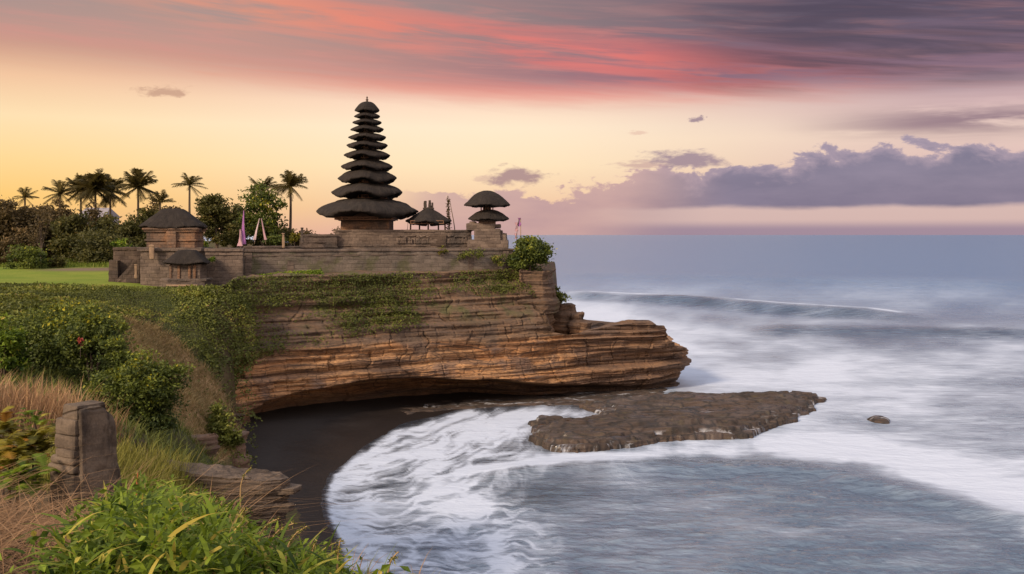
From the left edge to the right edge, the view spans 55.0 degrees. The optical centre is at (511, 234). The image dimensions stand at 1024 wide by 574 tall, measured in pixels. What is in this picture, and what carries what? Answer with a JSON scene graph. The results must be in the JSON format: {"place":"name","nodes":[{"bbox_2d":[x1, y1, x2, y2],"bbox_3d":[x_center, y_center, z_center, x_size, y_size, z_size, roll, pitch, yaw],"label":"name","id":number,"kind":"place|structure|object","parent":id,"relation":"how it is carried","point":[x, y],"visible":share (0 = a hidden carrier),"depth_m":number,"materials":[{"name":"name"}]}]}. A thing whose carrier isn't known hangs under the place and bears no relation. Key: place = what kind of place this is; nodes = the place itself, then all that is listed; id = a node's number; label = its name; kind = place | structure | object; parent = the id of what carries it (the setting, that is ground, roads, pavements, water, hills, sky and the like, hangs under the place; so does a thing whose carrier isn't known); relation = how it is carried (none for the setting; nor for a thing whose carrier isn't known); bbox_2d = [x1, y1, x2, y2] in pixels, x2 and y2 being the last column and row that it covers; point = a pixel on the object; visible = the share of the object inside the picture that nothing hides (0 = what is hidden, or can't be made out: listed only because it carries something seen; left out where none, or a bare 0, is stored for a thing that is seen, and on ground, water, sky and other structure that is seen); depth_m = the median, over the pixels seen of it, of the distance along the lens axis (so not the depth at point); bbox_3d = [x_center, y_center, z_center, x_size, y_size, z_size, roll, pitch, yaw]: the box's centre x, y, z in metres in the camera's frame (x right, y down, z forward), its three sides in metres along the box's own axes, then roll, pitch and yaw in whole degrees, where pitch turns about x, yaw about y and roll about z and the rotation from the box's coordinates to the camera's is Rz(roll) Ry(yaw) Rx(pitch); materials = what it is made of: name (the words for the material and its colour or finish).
{"place":"outdoors","nodes":[
{"label":"outdoors","id":0,"kind":"place"},
{"bbox_2d":[0,362,137,444],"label":"dry grass","id":1,"kind":"structure","parent":0,"point":[28,399],"depth_m":19.16,"materials":[{"name":"plant"}]},
{"bbox_2d":[0,238,355,573],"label":"ground","id":2,"kind":"structure","parent":0,"point":[98,275],"depth_m":65.38,"materials":[{"name":"plant"}]},
{"bbox_2d":[0,406,27,501],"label":"fern","id":3,"kind":"object","parent":2,"relation":"on","point":[7,427],"visible":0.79,"depth_m":12.39,"materials":[{"name":"green plant"}]},
{"bbox_2d":[0,312,32,378],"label":"shrub","id":4,"kind":"object","parent":2,"relation":"on","point":[12,350],"visible":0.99,"depth_m":29.83,"materials":[{"name":"green plant"}]},
{"bbox_2d":[0,231,44,264],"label":"bush","id":5,"kind":"object","parent":2,"relation":"on","point":[20,240],"visible":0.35,"depth_m":102.64,"materials":[{"name":"green plant"}]},
{"bbox_2d":[0,435,49,517],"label":"fern","id":6,"kind":"object","parent":2,"relation":"on","point":[10,456],"visible":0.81,"depth_m":10.97,"materials":[{"name":"green plant"}]},
{"bbox_2d":[11,187,38,206],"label":"palm tree","id":7,"kind":"object","parent":2,"relation":"on","point":[25,194],"visible":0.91,"depth_m":127.86,"materials":[{"name":"green plant"}]},
{"bbox_2d":[1,240,51,268],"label":"shrub","id":8,"kind":"object","parent":2,"relation":"on","point":[32,254],"visible":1,"depth_m":96.38,"materials":[{"name":"green plant"}]},
{"bbox_2d":[0,195,53,255],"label":"broadleaf tree","id":9,"kind":"object","parent":2,"relation":"on","point":[13,221],"visible":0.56,"depth_m":111.25,"materials":[{"name":"green plant"}]},
{"bbox_2d":[0,419,55,515],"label":"fern","id":10,"kind":"object","parent":2,"relation":"on","point":[43,442],"visible":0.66,"depth_m":11.37,"materials":[{"name":"green plant"}]},
{"bbox_2d":[0,453,59,523],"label":"fern","id":11,"kind":"object","parent":2,"relation":"on","point":[22,469],"visible":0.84,"depth_m":10.55,"materials":[{"name":"green plant"}]},
{"bbox_2d":[16,408,50,490],"bbox_3d":[-6.587,3.008,13.517,0.455,1.300,0.453,0,0,0],"label":"fern","id":12,"kind":"object","parent":2,"relation":"on","point":[35,418],"visible":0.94,"depth_m":13.48,"materials":[{"name":"green plant"}]},
{"bbox_2d":[25,206,52,258],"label":"broadleaf tree","id":13,"kind":"object","parent":2,"relation":"on","point":[45,220],"visible":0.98,"depth_m":100.94,"materials":[{"name":"green plant"}]},
{"bbox_2d":[19,203,66,213],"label":"broadleaf tree","id":14,"kind":"object","parent":2,"relation":"on","point":[34,208],"visible":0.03,"depth_m":121.84,"materials":[{"name":"green plant"}]},
{"bbox_2d":[31,204,71,257],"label":"broadleaf tree","id":15,"kind":"object","parent":2,"relation":"on","point":[54,216],"visible":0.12,"depth_m":116.97,"materials":[{"name":"green plant"}]},
{"bbox_2d":[0,257,108,267],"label":"lawn grass","id":16,"kind":"structure","parent":2,"relation":"on","point":[82,264],"depth_m":99.36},
{"bbox_2d":[41,253,67,267],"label":"shrub","id":17,"kind":"object","parent":2,"relation":"on","point":[57,262],"visible":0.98,"depth_m":97.88,"materials":[{"name":"green plant"}]},
{"bbox_2d":[0,295,117,384],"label":"shrub","id":18,"kind":"object","parent":2,"relation":"on","point":[38,327],"visible":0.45,"depth_m":32.12,"materials":[{"name":"green plant"}]},
{"bbox_2d":[42,179,80,207],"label":"palm tree","id":19,"kind":"object","parent":2,"relation":"on","point":[60,191],"visible":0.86,"depth_m":123.83,"materials":[{"name":"green plant"}]},
{"bbox_2d":[52,197,75,217],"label":"broadleaf tree","id":20,"kind":"object","parent":2,"relation":"on","point":[61,210],"visible":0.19,"depth_m":120.70,"materials":[{"name":"green plant"}]},
{"bbox_2d":[45,208,101,259],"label":"broadleaf tree","id":21,"kind":"object","parent":2,"relation":"on","point":[67,229],"visible":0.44,"depth_m":108.82,"materials":[{"name":"green plant"}]},
{"bbox_2d":[1,284,148,292],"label":"hedge","id":22,"kind":"object","parent":2,"relation":"on","point":[57,288],"visible":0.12,"depth_m":69.40,"materials":[{"name":"green plant"}]},
{"bbox_2d":[64,173,100,212],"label":"palm tree","id":23,"kind":"object","parent":2,"relation":"on","point":[77,190],"visible":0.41,"depth_m":126.46,"materials":[{"name":"green plant"}]},
{"bbox_2d":[48,400,121,528],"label":"stone pillar","id":24,"kind":"structure","parent":2,"relation":"on","point":[87,429],"depth_m":10.88,"materials":[{"name":"stone"}]},
{"bbox_2d":[77,199,103,226],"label":"broadleaf tree","id":25,"kind":"object","parent":2,"relation":"on","point":[93,213],"visible":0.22,"depth_m":116.49,"materials":[{"name":"green plant"}]},
{"bbox_2d":[47,300,135,386],"bbox_3d":[-13.182,3.620,31.072,2.485,3.102,2.531,0,0,-32],"label":"shrub","id":26,"kind":"object","parent":2,"relation":"on","point":[93,328],"visible":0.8,"depth_m":30.71,"materials":[{"name":"green plant"}]},
{"bbox_2d":[71,168,118,208],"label":"palm tree","id":27,"kind":"object","parent":2,"relation":"on","point":[93,183],"visible":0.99,"depth_m":121.42,"materials":[{"name":"green plant"}]},
{"bbox_2d":[79,208,119,224],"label":"house","id":28,"kind":"structure","parent":2,"relation":"on","point":[103,210],"depth_m":139.44,"materials":[{"name":"paint"}]},
{"bbox_2d":[84,212,121,238],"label":"broadleaf tree","id":29,"kind":"object","parent":2,"relation":"on","point":[107,223],"visible":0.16,"depth_m":111.91,"materials":[{"name":"green plant"}]},
{"bbox_2d":[66,228,141,263],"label":"bush","id":30,"kind":"object","parent":2,"relation":"on","point":[93,246],"visible":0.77,"depth_m":102.81,"materials":[{"name":"green plant"}]},
{"bbox_2d":[77,334,138,399],"bbox_3d":[-11.747,4.248,28.942,1.674,2.624,1.894,0,0,0],"label":"shrub","id":31,"kind":"object","parent":2,"relation":"on","point":[110,357],"visible":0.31,"depth_m":28.85,"materials":[{"name":"green plant"}]},
{"bbox_2d":[97,174,128,214],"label":"palm tree","id":32,"kind":"object","parent":2,"relation":"on","point":[116,190],"visible":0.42,"depth_m":125.82,"materials":[{"name":"green plant"}]},
{"bbox_2d":[110,237,132,246],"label":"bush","id":33,"kind":"object","parent":2,"relation":"on","point":[117,243],"visible":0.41,"depth_m":95.86,"materials":[{"name":"green plant"}]},
{"bbox_2d":[108,247,140,282],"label":"ruined wall","id":34,"kind":"structure","parent":2,"relation":"on","point":[122,263],"depth_m":78.45,"materials":[{"name":"stone"}]},
{"bbox_2d":[111,211,147,246],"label":"broadleaf tree","id":35,"kind":"object","parent":2,"relation":"on","point":[133,229],"visible":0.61,"depth_m":107.84,"materials":[{"name":"green plant"}]},
{"bbox_2d":[0,281,261,467],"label":"ivy","id":36,"kind":"object","parent":2,"relation":"on","point":[18,301],"visible":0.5,"depth_m":66.84,"materials":[{"name":"green plant"}]},
{"bbox_2d":[74,345,195,437],"bbox_3d":[-10.249,4.405,26.957,3.110,2.778,2.410,0,0,0],"label":"shrub","id":37,"kind":"object","parent":2,"relation":"on","point":[147,393],"visible":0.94,"depth_m":26.62,"materials":[{"name":"green plant"}]},
{"bbox_2d":[115,167,157,215],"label":"palm tree","id":38,"kind":"object","parent":2,"relation":"on","point":[137,180],"visible":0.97,"depth_m":119.52,"materials":[{"name":"green plant"}]},
{"bbox_2d":[1,426,273,553],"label":"yellow grass","id":39,"kind":"structure","parent":2,"relation":"on","point":[127,461],"depth_m":17.05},
{"bbox_2d":[132,206,161,222],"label":"broadleaf tree","id":40,"kind":"object","parent":2,"relation":"on","point":[143,211],"visible":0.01,"depth_m":117.95,"materials":[{"name":"green plant"}]},
{"bbox_2d":[139,195,163,211],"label":"broadleaf tree","id":41,"kind":"object","parent":2,"relation":"on","point":[152,203],"visible":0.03,"depth_m":123.48,"materials":[{"name":"green plant"}]},
{"bbox_2d":[149,245,154,258],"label":"stone post","id":42,"kind":"object","parent":2,"relation":"on","point":[151,252],"visible":1,"depth_m":76.23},
{"bbox_2d":[145,189,176,213],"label":"palm tree","id":43,"kind":"object","parent":2,"relation":"on","point":[161,198],"visible":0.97,"depth_m":117.71,"materials":[{"name":"green plant"}]},
{"bbox_2d":[137,208,210,286],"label":"gate shrine","id":44,"kind":"object","parent":2,"relation":"on","point":[170,232],"visible":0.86,"depth_m":77.35,"materials":[{"name":"stone"}]},
{"bbox_2d":[115,309,242,463],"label":"bank grass","id":45,"kind":"structure","parent":2,"relation":"on","point":[155,342],"depth_m":59.91,"materials":[{"name":"plant"}]},
{"bbox_2d":[0,359,370,571],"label":"green grass","id":46,"kind":"structure","parent":2,"relation":"on","point":[152,437],"depth_m":28.01,"materials":[{"name":"green plant"}]},
{"bbox_2d":[171,173,207,212],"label":"palm tree","id":47,"kind":"object","parent":2,"relation":"on","point":[191,180],"visible":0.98,"depth_m":118.92,"materials":[{"name":"green plant"}]},
{"bbox_2d":[160,249,224,286],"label":"shrine","id":48,"kind":"object","parent":2,"relation":"on","point":[188,267],"visible":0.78,"depth_m":74.25,"materials":[{"name":"stone"}]},
{"bbox_2d":[188,433,219,457],"bbox_3d":[-16.070,10.683,49.971,2.533,1.180,1.914,0,0,0],"label":"rock","id":49,"kind":"object","parent":2,"relation":"on","point":[211,440],"visible":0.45,"depth_m":49.63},
{"bbox_2d":[0,470,410,573],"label":"green thicket","id":50,"kind":"object","parent":2,"relation":"on","point":[172,539],"visible":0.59,"depth_m":5.16,"materials":[{"name":"green plant"}]},
{"bbox_2d":[240,507,247,532],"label":"dry stalk","id":51,"kind":"object","parent":50,"relation":"on","point":[243,513],"visible":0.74,"depth_m":7.00,"materials":[{"name":"plant"}]},
{"bbox_2d":[268,520,296,554],"bbox_3d":[-1.490,2.096,6.406,0.193,0.484,0.054,0,0,4],"label":"dry stalk","id":52,"kind":"object","parent":50,"relation":"on","point":[277,532],"visible":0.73,"depth_m":6.40,"materials":[{"name":"plant"}]},
{"bbox_2d":[0,446,422,573],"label":"straw litter","id":53,"kind":"object","parent":2,"relation":"on","point":[19,528],"visible":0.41,"depth_m":8.90,"materials":[{"name":"plant"}]},
{"bbox_2d":[194,193,248,247],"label":"broadleaf tree","id":54,"kind":"object","parent":2,"relation":"on","point":[214,214],"visible":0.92,"depth_m":99.66,"materials":[{"name":"green plant"}]},
{"bbox_2d":[202,399,245,452],"bbox_3d":[-16.308,11.157,55.031,3.044,3.845,2.613,0,0,36],"label":"bush","id":55,"kind":"object","parent":2,"relation":"on","point":[218,419],"visible":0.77,"depth_m":54.58,"materials":[{"name":"green plant"}]},
{"bbox_2d":[204,248,244,284],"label":"shrine wall","id":56,"kind":"structure","parent":2,"relation":"on","point":[228,264],"depth_m":76.81,"materials":[{"name":"stone"}]},
{"bbox_2d":[161,459,290,552],"bbox_3d":[-5.575,5.153,18.725,2.789,1.694,1.172,0,0,13],"label":"rock ledge","id":57,"kind":"object","parent":2,"relation":"on","point":[226,476],"visible":0.46,"depth_m":18.21,"materials":[{"name":"stone"}]},
{"bbox_2d":[271,502,294,511],"bbox_3d":[-4.323,5.079,18.336,0.481,0.122,0.397,0,0,16],"label":"rock slab","id":58,"kind":"object","parent":57,"relation":"on","point":[285,506],"visible":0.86,"depth_m":18.22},
{"bbox_2d":[274,483,301,494],"bbox_3d":[-4.275,4.780,18.477,0.576,0.120,0.562,0,0,10],"label":"rock slab","id":59,"kind":"object","parent":57,"relation":"on","point":[291,488],"visible":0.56,"depth_m":18.33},
{"bbox_2d":[219,231,252,247],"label":"bush","id":60,"kind":"object","parent":2,"relation":"on","point":[233,245],"visible":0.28,"depth_m":103.25,"materials":[{"name":"green plant"}]},
{"bbox_2d":[231,413,246,430],"bbox_3d":[-18.118,12.716,64.448,1.463,2.088,1.089,0,0,0],"label":"rock","id":61,"kind":"object","parent":2,"relation":"on","point":[238,421],"visible":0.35,"depth_m":64.28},
{"bbox_2d":[228,203,250,247],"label":"broadleaf tree","id":62,"kind":"object","parent":2,"relation":"on","point":[237,207],"visible":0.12,"depth_m":113.62,"materials":[{"name":"green plant"}]},
{"bbox_2d":[237,229,242,247],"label":"banner","id":63,"kind":"object","parent":2,"relation":"on","point":[240,243],"visible":0.99,"depth_m":80.26,"materials":[{"name":"pink fabric"}]},
{"bbox_2d":[231,430,251,467],"bbox_3d":[-16.288,12.603,56.958,2.270,2.647,2.032,0,0,0],"label":"rock","id":64,"kind":"object","parent":2,"relation":"on","point":[241,462],"visible":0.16,"depth_m":56.65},
{"bbox_2d":[240,465,252,519],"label":"dry stalk","id":65,"kind":"object","parent":2,"relation":"on","point":[250,468],"visible":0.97,"depth_m":8.99,"materials":[{"name":"plant"}]},
{"bbox_2d":[232,178,288,245],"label":"broadleaf tree","id":66,"kind":"object","parent":2,"relation":"on","point":[261,209],"visible":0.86,"depth_m":105.44,"materials":[{"name":"green plant"}]},
{"bbox_2d":[241,176,281,199],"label":"palm tree","id":67,"kind":"object","parent":2,"relation":"on","point":[267,181],"visible":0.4,"depth_m":111.80,"materials":[{"name":"green plant"}]},
{"bbox_2d":[257,517,280,554],"bbox_3d":[-1.633,2.128,6.604,0.153,0.477,0.081,0,0,0],"label":"dry stalk","id":68,"kind":"object","parent":2,"relation":"on","point":[269,525],"visible":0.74,"depth_m":6.60,"materials":[{"name":"plant"}]},
{"bbox_2d":[247,229,292,245],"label":"bush","id":69,"kind":"object","parent":2,"relation":"on","point":[257,242],"visible":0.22,"depth_m":107.02,"materials":[{"name":"green plant"}]},
{"bbox_2d":[244,246,301,249],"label":"back wall","id":70,"kind":"structure","parent":2,"relation":"on","point":[268,247],"depth_m":82.21,"materials":[{"name":"stone"}]},
{"bbox_2d":[278,225,295,242],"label":"broadleaf tree","id":71,"kind":"object","parent":2,"relation":"on","point":[285,228],"visible":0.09,"depth_m":111.79,"materials":[{"name":"green plant"}]},
{"bbox_2d":[270,169,307,245],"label":"palm tree","id":72,"kind":"object","parent":2,"relation":"on","point":[291,180],"visible":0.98,"depth_m":107.80,"materials":[{"name":"green plant"}]},
{"bbox_2d":[285,524,309,561],"bbox_3d":[-1.309,2.019,6.001,0.157,0.509,0.063,0,0,0],"label":"dry stalk","id":73,"kind":"object","parent":2,"relation":"on","point":[297,532],"visible":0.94,"depth_m":6.00,"materials":[{"name":"plant"}]},
{"bbox_2d":[169,475,429,573],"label":"dry blades","id":74,"kind":"object","parent":2,"relation":"on","point":[295,539],"visible":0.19,"depth_m":6.90,"materials":[{"name":"plant"}]},
{"bbox_2d":[309,539,317,557],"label":"dry stalk","id":75,"kind":"object","parent":2,"relation":"on","point":[313,546],"visible":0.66,"depth_m":5.80,"materials":[{"name":"plant"}]},
{"bbox_2d":[335,538,344,569],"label":"dry stalk","id":76,"kind":"object","parent":2,"relation":"on","point":[337,552],"visible":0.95,"depth_m":5.60,"materials":[{"name":"plant"}]},
{"bbox_2d":[275,544,439,573],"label":"fringe grass","id":77,"kind":"structure","parent":2,"relation":"on","point":[367,565],"depth_m":7.46,"materials":[{"name":"green plant"}]},
{"bbox_2d":[316,97,418,229],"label":"meru tower","id":78,"kind":"structure","parent":2,"relation":"on","point":[368,192],"depth_m":87.54,"materials":[{"name":"plant"}]},
{"bbox_2d":[387,551,401,572],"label":"dry stalk","id":79,"kind":"object","parent":2,"relation":"on","point":[394,557],"visible":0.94,"depth_m":5.50,"materials":[{"name":"plant"}]},
{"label":"flag pole","id":80,"kind":"object","parent":2,"relation":"on","visible":0},
{"bbox_2d":[514,218,520,242],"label":"flag","id":81,"kind":"object","parent":80,"relation":"attached to","point":[518,223],"visible":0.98,"depth_m":86.52,"materials":[{"name":"pink fabric"}]},
{"bbox_2d":[243,392,567,567],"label":"beach","id":82,"kind":"structure","parent":0,"point":[315,445],"depth_m":67.64,"materials":[{"name":"sand"}]},
{"bbox_2d":[446,196,451,229],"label":"bamboo pole","id":83,"kind":"object","parent":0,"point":[448,212],"visible":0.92,"depth_m":88.95,"materials":[{"name":"brown plant"}]},
{"bbox_2d":[215,262,691,423],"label":"cliff","id":84,"kind":"structure","parent":0,"point":[499,343],"depth_m":80.52,"materials":[{"name":"stone"}]},
{"bbox_2d":[244,267,323,275],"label":"hedge","id":85,"kind":"object","parent":84,"relation":"on","point":[316,272],"visible":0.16,"depth_m":78.26,"materials":[{"name":"green plant"}]},
{"bbox_2d":[299,234,337,248],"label":"stepped wall","id":86,"kind":"structure","parent":84,"relation":"on","point":[320,241],"depth_m":85.41,"materials":[{"name":"stone"}]},
{"bbox_2d":[288,232,300,245],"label":"plant","id":87,"kind":"object","parent":86,"relation":"on","point":[294,237],"visible":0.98,"depth_m":84.85,"materials":[{"name":"green plant"}]},
{"bbox_2d":[214,267,535,389],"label":"creepers","id":88,"kind":"object","parent":84,"relation":"attached to","point":[241,294],"visible":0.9,"depth_m":77.16,"materials":[{"name":"green plant"}]},
{"bbox_2d":[244,248,513,275],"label":"retaining wall","id":89,"kind":"structure","parent":84,"relation":"on","point":[262,261],"depth_m":82.03,"materials":[{"name":"stone"}]},
{"bbox_2d":[242,211,245,247],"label":"banner","id":90,"kind":"object","parent":89,"relation":"on","point":[243,235],"visible":1,"depth_m":80.45,"materials":[{"name":"pink fabric"}]},
{"bbox_2d":[262,231,286,245],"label":"plant","id":91,"kind":"object","parent":89,"relation":"on","point":[275,240],"visible":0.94,"depth_m":85.77,"materials":[{"name":"green plant"}]},
{"bbox_2d":[456,247,484,262],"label":"plant","id":92,"kind":"object","parent":89,"relation":"on","point":[469,254],"visible":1,"depth_m":84.47,"materials":[{"name":"green plant"}]},
{"bbox_2d":[464,190,509,247],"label":"double roof shrine","id":93,"kind":"object","parent":89,"relation":"on","point":[487,234],"visible":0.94,"depth_m":86.87,"materials":[{"name":"brown stone"}]},
{"bbox_2d":[335,229,471,248],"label":"carved wall","id":94,"kind":"structure","parent":84,"relation":"on","point":[383,239],"depth_m":86.90,"materials":[{"name":"stone"}]},
{"bbox_2d":[405,200,451,245],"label":"pavilion","id":95,"kind":"structure","parent":94,"relation":"on","point":[428,215],"depth_m":87.37,"materials":[{"name":"stone"}]},
{"bbox_2d":[490,253,507,268],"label":"plant","id":96,"kind":"object","parent":84,"relation":"on","point":[496,259],"visible":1,"depth_m":85.28,"materials":[{"name":"green plant"}]},
{"bbox_2d":[517,266,560,326],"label":"cliff corner","id":97,"kind":"object","parent":84,"relation":"attached to","point":[546,300],"visible":0.48,"depth_m":85.14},
{"bbox_2d":[504,235,557,271],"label":"bush","id":98,"kind":"object","parent":97,"relation":"on","point":[529,252],"visible":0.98,"depth_m":85.31,"materials":[{"name":"green plant"}]},
{"bbox_2d":[555,285,571,312],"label":"bush","id":99,"kind":"object","parent":97,"relation":"on","point":[560,295],"visible":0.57,"depth_m":87.65,"materials":[{"name":"green plant"}]},
{"bbox_2d":[552,303,576,334],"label":"rock","id":100,"kind":"object","parent":84,"relation":"on","point":[562,317],"visible":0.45,"depth_m":88.00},
{"bbox_2d":[566,311,584,334],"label":"rock","id":101,"kind":"object","parent":84,"relation":"on","point":[573,325],"visible":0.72,"depth_m":87.52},
{"bbox_2d":[579,321,591,332],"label":"rock","id":102,"kind":"object","parent":84,"relation":"on","point":[585,325],"visible":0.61,"depth_m":87.25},
{"bbox_2d":[0,0,1023,234],"label":"sky","id":103,"kind":"structure","parent":0,"point":[587,117],"materials":[{"name":"multicoloured"}]},
{"bbox_2d":[402,387,666,414],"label":"rock shelf","id":104,"kind":"object","parent":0,"point":[574,398],"visible":0.23,"depth_m":82.05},
{"bbox_2d":[204,235,1023,573],"bbox_3d":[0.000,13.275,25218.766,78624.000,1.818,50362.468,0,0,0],"label":"sea","id":105,"kind":"structure","parent":0,"point":[916,341],"depth_m":64.08,"materials":[{"name":"liquid"}]},
{"bbox_2d":[528,391,826,452],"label":"reef platform","id":106,"kind":"structure","parent":105,"relation":"in","point":[619,421],"depth_m":70.01,"materials":[{"name":"stone"}]},
{"bbox_2d":[867,415,889,423],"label":"rock","id":107,"kind":"object","parent":105,"relation":"in","point":[880,419],"visible":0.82,"depth_m":73.25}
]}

